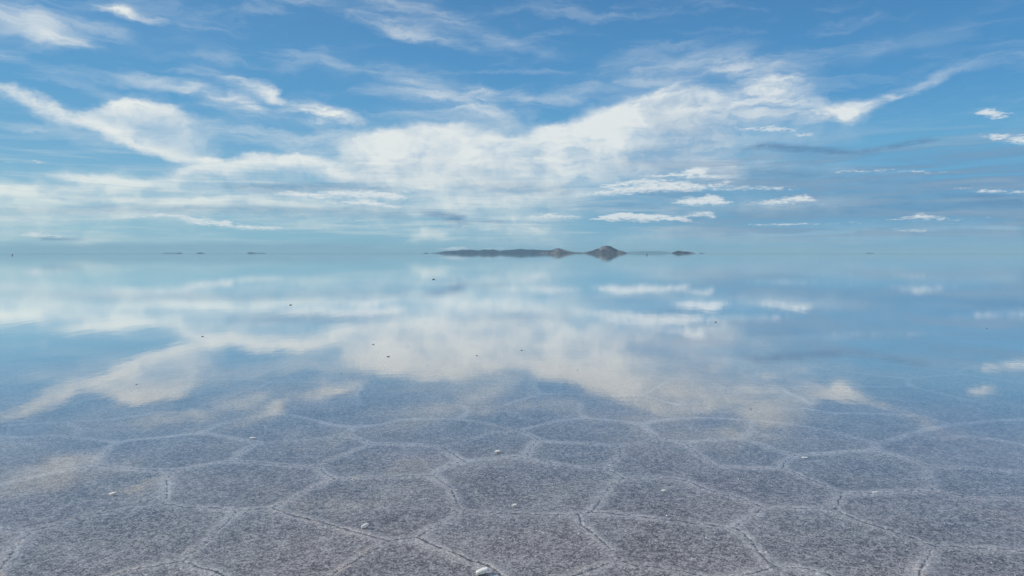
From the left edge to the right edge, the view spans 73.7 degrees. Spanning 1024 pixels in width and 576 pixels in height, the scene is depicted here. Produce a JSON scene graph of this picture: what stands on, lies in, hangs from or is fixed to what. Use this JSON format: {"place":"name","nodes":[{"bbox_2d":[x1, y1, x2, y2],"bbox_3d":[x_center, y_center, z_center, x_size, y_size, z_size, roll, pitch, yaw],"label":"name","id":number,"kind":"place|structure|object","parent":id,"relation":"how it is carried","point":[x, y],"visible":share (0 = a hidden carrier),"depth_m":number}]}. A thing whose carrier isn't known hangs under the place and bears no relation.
{"place":"outdoors","nodes":[
{"label":"outdoors","id":0,"kind":"place"},
{"bbox_2d":[0,383,1023,575],"bbox_3d":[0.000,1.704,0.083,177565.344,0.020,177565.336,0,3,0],"label":"ground","id":1,"kind":"structure","parent":0,"point":[948,492],"depth_m":5.05},
{"bbox_2d":[361,523,368,528],"bbox_3d":[-0.914,1.477,4.239,0.051,0.022,0.019,-22,13,-27],"label":"salt chunk","id":2,"kind":"object","parent":1,"relation":"on","point":[365,525],"visible":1,"depth_m":4.23},
{"bbox_2d":[476,567,488,574],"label":"salt chunk","id":3,"kind":"object","parent":1,"relation":"on","point":[483,570],"visible":1,"depth_m":3.62},
{"bbox_2d":[22,389,1020,575],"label":"salt crystals","id":4,"kind":"object","parent":1,"relation":"on","point":[477,485],"visible":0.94,"depth_m":4.80},
{"bbox_2d":[0,253,1023,414],"bbox_3d":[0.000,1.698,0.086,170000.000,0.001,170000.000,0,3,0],"label":"water","id":5,"kind":"structure","parent":0,"point":[81,329],"depth_m":16.56},
{"bbox_2d":[437,249,549,252],"bbox_3d":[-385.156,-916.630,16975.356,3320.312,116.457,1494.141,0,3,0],"label":"island ridge","id":6,"kind":"structure","parent":5,"relation":"on","point":[503,251],"depth_m":16571.19},
{"bbox_2d":[673,251,692,252],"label":"island","id":7,"kind":"structure","parent":5,"relation":"on","point":[681,252],"depth_m":11934.59},
{"bbox_2d":[0,0,1023,252],"label":"sky","id":8,"kind":"structure","parent":0,"point":[127,126]},
{"bbox_2d":[542,248,579,252],"bbox_3d":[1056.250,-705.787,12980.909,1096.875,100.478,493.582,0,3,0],"label":"island hill","id":9,"kind":"structure","parent":0,"point":[557,250],"depth_m":12852.69},
{"bbox_2d":[580,246,625,252],"bbox_3d":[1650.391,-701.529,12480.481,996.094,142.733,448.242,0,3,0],"label":"island mountain","id":10,"kind":"structure","parent":0,"point":[605,249],"depth_m":12371.98},
{"bbox_2d":[626,251,669,252],"bbox_3d":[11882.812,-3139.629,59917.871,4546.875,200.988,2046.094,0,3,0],"label":"hills","id":11,"kind":"structure","parent":0,"point":[648,252],"depth_m":59426.25}
]}

